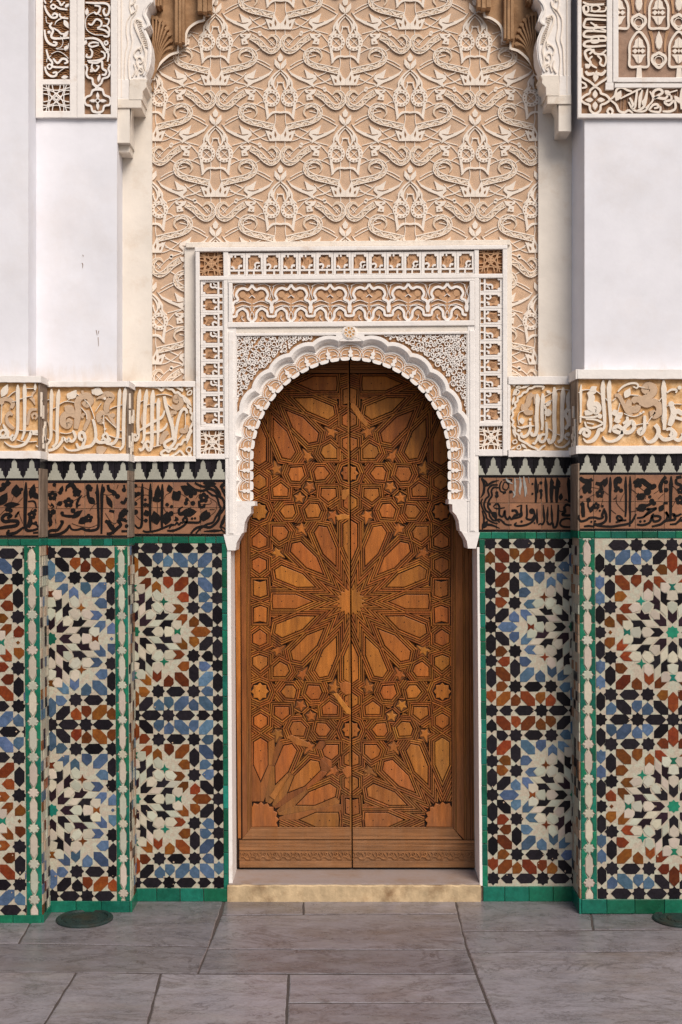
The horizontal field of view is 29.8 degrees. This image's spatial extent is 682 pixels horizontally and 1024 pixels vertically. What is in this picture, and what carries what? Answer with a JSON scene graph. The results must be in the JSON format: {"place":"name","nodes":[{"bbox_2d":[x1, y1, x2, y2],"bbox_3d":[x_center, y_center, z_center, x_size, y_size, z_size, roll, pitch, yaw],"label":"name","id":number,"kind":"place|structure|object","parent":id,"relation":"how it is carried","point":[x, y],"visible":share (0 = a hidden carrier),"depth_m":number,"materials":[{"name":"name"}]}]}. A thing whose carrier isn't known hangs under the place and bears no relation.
{"place":"outdoors","nodes":[
{"label":"outdoors","id":0,"kind":"place"},
{"bbox_2d":[0,900,681,1023],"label":"courtyard floor","id":1,"kind":"structure","parent":0,"point":[481,962],"depth_m":5.14,"materials":[{"name":"grey stone"}]},
{"bbox_2d":[56,910,112,928],"bbox_3d":[-1.148,1.821,5.731,0.253,0.015,0.253,0,0,0],"label":"floor drain","id":2,"kind":"object","parent":1,"relation":"on","point":[78,919],"visible":1,"depth_m":5.71,"materials":[{"name":"green metal"}]},
{"bbox_2d":[0,0,681,904],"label":"courtyard wall","id":3,"kind":"structure","parent":1,"relation":"on","point":[76,244],"depth_m":5.88,"materials":[{"name":"white paint"}]},
{"bbox_2d":[0,478,47,536],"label":"inscription frieze","id":4,"kind":"object","parent":3,"relation":"attached to","point":[23,507],"visible":1,"depth_m":5.69,"materials":[{"name":"tile"}]},
{"bbox_2d":[0,458,47,478],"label":"merlon frieze","id":5,"kind":"object","parent":3,"relation":"attached to","point":[24,468],"visible":1,"depth_m":5.69,"materials":[{"name":"white tile"}]},
{"bbox_2d":[0,375,48,459],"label":"stucco frieze","id":6,"kind":"object","parent":3,"relation":"attached to","point":[23,417],"visible":1,"depth_m":5.70,"materials":[{"name":"beige paint"}]},
{"bbox_2d":[0,538,50,923],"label":"mosaic panel","id":7,"kind":"object","parent":3,"relation":"attached to","point":[13,902],"visible":1,"depth_m":5.69,"materials":[{"name":"multicoloured tile"}]},
{"bbox_2d":[24,546,41,914],"bbox_3d":[-1.370,0.972,5.697,0.082,1.642,0.021,0,0,0],"label":"star strip","id":8,"kind":"object","parent":3,"relation":"attached to","point":[32,732],"visible":1,"depth_m":5.69,"materials":[{"name":"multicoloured tile"}]},
{"bbox_2d":[36,0,117,118],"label":"carved band","id":9,"kind":"object","parent":3,"relation":"attached to","point":[76,59],"visible":1,"depth_m":5.87,"materials":[{"name":"brown paint"}]},
{"bbox_2d":[47,381,134,462],"bbox_3d":[-1.161,-0.413,5.912,0.394,0.366,0.176,0,0,0],"label":"stucco frieze","id":10,"kind":"object","parent":3,"relation":"attached to","point":[90,420],"visible":0.99,"depth_m":5.84,"materials":[{"name":"beige paint"}]},
{"bbox_2d":[48,481,134,536],"bbox_3d":[-1.159,-0.013,5.918,0.382,0.257,0.165,0,0,0],"label":"inscription frieze","id":11,"kind":"object","parent":3,"relation":"attached to","point":[91,508],"visible":1,"depth_m":5.84,"materials":[{"name":"tile"}]},
{"bbox_2d":[48,461,134,480],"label":"merlon frieze","id":12,"kind":"object","parent":3,"relation":"attached to","point":[89,470],"visible":1,"depth_m":5.84,"materials":[{"name":"white tile"}]},
{"bbox_2d":[48,538,137,911],"bbox_3d":[-1.151,0.974,5.915,0.400,1.706,0.170,0,0,0],"label":"mosaic panel","id":13,"kind":"object","parent":3,"relation":"attached to","point":[82,736],"visible":0.98,"depth_m":5.84,"materials":[{"name":"multicoloured tile"}]},
{"bbox_2d":[114,546,129,900],"bbox_3d":[-0.998,0.965,5.846,0.072,1.621,0.021,0,0,0],"label":"star strip","id":14,"kind":"object","parent":3,"relation":"attached to","point":[122,726],"visible":1,"depth_m":5.84,"materials":[{"name":"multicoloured tile"}]},
{"bbox_2d":[117,99,145,157],"bbox_3d":[-0.978,-1.785,5.958,0.118,0.237,0.143,0,0,0],"label":"bracket","id":15,"kind":"object","parent":3,"relation":"attached to","point":[129,111],"visible":1,"depth_m":5.89,"materials":[{"name":"paint"}]},
{"bbox_2d":[118,0,156,109],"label":"arch spring","id":16,"kind":"object","parent":15,"relation":"on","point":[136,60],"visible":0.99,"depth_m":5.89,"materials":[{"name":"white paint"}]},
{"bbox_2d":[130,381,195,461],"bbox_3d":[-0.835,-0.424,6.024,0.310,0.378,0.071,0,0,0],"label":"stucco frieze","id":17,"kind":"object","parent":3,"relation":"attached to","point":[165,423],"visible":1,"depth_m":6.00,"materials":[{"name":"beige paint"}]},
{"bbox_2d":[133,480,225,535],"bbox_3d":[-0.756,-0.020,6.009,0.446,0.262,0.022,0,0,0],"label":"inscription frieze","id":18,"kind":"object","parent":3,"relation":"attached to","point":[180,507],"visible":1,"depth_m":6.00,"materials":[{"name":"tile"}]},
{"bbox_2d":[134,459,224,479],"bbox_3d":[-0.754,-0.201,6.007,0.438,0.096,0.014,0,0,0],"label":"merlon frieze","id":19,"kind":"object","parent":3,"relation":"attached to","point":[203,469],"visible":1,"depth_m":6.00,"materials":[{"name":"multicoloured tile"}]},
{"bbox_2d":[133,536,228,901],"bbox_3d":[-0.758,0.970,6.006,0.464,1.710,0.028,0,0,0],"label":"mosaic panel","id":20,"kind":"object","parent":3,"relation":"attached to","point":[181,718],"visible":0.99,"depth_m":6.00,"materials":[{"name":"multicoloured tile"}]},
{"bbox_2d":[150,0,214,92],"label":"muqarnas corner","id":21,"kind":"object","parent":3,"relation":"attached to","point":[174,23],"visible":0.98,"depth_m":6.01,"materials":[{"name":"carved wood"}]},
{"bbox_2d":[152,0,537,380],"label":"stucco relief","id":22,"kind":"object","parent":3,"relation":"attached to","point":[336,120],"visible":0.97,"depth_m":6.05},
{"bbox_2d":[185,240,511,885],"bbox_3d":[0.034,0.235,6.122,1.544,3.033,0.275,0,0,0],"label":"door surround","id":23,"kind":"object","parent":3,"relation":"attached to","point":[432,319],"visible":1,"depth_m":6.00,"materials":[{"name":"paint"}]},
{"bbox_2d":[235,358,351,867],"bbox_3d":[-0.238,0.467,6.244,0.581,2.522,0.062,0,0,0],"label":"door leaf","id":24,"kind":"object","parent":23,"relation":"attached to","point":[293,678],"visible":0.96,"depth_m":6.22,"materials":[{"name":"brown wood"}]},
{"bbox_2d":[350,357,474,867],"bbox_3d":[0.355,0.467,6.244,0.622,2.522,0.062,0,0,0],"label":"door leaf","id":25,"kind":"object","parent":23,"relation":"attached to","point":[412,688],"visible":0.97,"depth_m":6.22,"materials":[{"name":"brown wood"}]},
{"bbox_2d":[475,0,537,88],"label":"muqarnas corner","id":26,"kind":"object","parent":3,"relation":"attached to","point":[515,21],"visible":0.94,"depth_m":6.01,"materials":[{"name":"carved wood"},{"name":"brown cedar"}]},
{"bbox_2d":[478,476,569,531],"bbox_3d":[0.866,-0.040,6.009,0.444,0.263,0.023,0,0,0],"label":"inscription frieze","id":27,"kind":"object","parent":3,"relation":"attached to","point":[524,503],"visible":0.99,"depth_m":6.00,"materials":[{"name":"tile"}]},
{"bbox_2d":[478,456,570,474],"bbox_3d":[0.865,-0.218,6.007,0.445,0.089,0.014,0,0,0],"label":"merlon frieze","id":28,"kind":"object","parent":3,"relation":"attached to","point":[492,465],"visible":1,"depth_m":6.00,"materials":[{"name":"black tile"}]},
{"bbox_2d":[478,532,572,900],"bbox_3d":[0.874,0.959,6.006,0.473,1.731,0.027,0,0,0],"label":"mosaic panel","id":29,"kind":"object","parent":3,"relation":"attached to","point":[526,683],"visible":0.97,"depth_m":6.00,"materials":[{"name":"multicoloured tile"}]},
{"bbox_2d":[506,376,570,456],"bbox_3d":[0.934,-0.446,6.024,0.310,0.379,0.071,0,0,0],"label":"stucco frieze","id":30,"kind":"object","parent":3,"relation":"attached to","point":[538,407],"visible":1,"depth_m":6.00,"materials":[{"name":"beige paint"}]},
{"bbox_2d":[540,95,570,139],"bbox_3d":[0.992,-1.831,5.958,0.135,0.181,0.143,0,0,0],"label":"bracket","id":31,"kind":"object","parent":3,"relation":"attached to","point":[558,108],"visible":1,"depth_m":5.89,"materials":[{"name":"paint"}]},
{"bbox_2d":[531,0,570,105],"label":"arch spring","id":32,"kind":"object","parent":31,"relation":"on","point":[552,57],"visible":1,"depth_m":5.89,"materials":[{"name":"white paint"}]},
{"bbox_2d":[578,538,596,898],"bbox_3d":[1.123,0.939,5.819,0.083,1.640,0.021,0,0,0],"label":"star strip","id":33,"kind":"object","parent":3,"relation":"attached to","point":[588,720],"visible":1,"depth_m":5.81,"materials":[{"name":"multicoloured tile"}]},
{"bbox_2d":[568,369,681,455],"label":"stucco frieze","id":34,"kind":"object","parent":3,"relation":"attached to","point":[624,411],"visible":1,"depth_m":5.81,"materials":[{"name":"beige paint"}]},
{"bbox_2d":[570,530,681,913],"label":"mosaic panel","id":35,"kind":"object","parent":3,"relation":"attached to","point":[638,609],"visible":1,"depth_m":5.81,"materials":[{"name":"multicoloured tile"}]},
{"bbox_2d":[570,473,681,530],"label":"inscription frieze","id":36,"kind":"object","parent":3,"relation":"attached to","point":[625,501],"visible":1,"depth_m":5.81,"materials":[{"name":"tile"}]},
{"bbox_2d":[570,454,681,473],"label":"merlon frieze","id":37,"kind":"object","parent":3,"relation":"attached to","point":[626,463],"visible":1,"depth_m":5.81,"materials":[{"name":"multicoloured tile"}]},
{"bbox_2d":[577,0,681,118],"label":"carved band","id":38,"kind":"object","parent":3,"relation":"attached to","point":[629,59],"visible":1,"depth_m":5.84,"materials":[{"name":"brown paint"}]},
{"bbox_2d":[227,866,480,901],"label":"step","id":39,"kind":"structure","parent":1,"relation":"on","point":[352,884],"depth_m":5.99,"materials":[{"name":"yellow stone"}]},
{"bbox_2d":[652,912,681,927],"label":"floor drain","id":40,"kind":"object","parent":1,"relation":"on","point":[670,919],"visible":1,"depth_m":5.71,"materials":[{"name":"green metal"}]}
]}

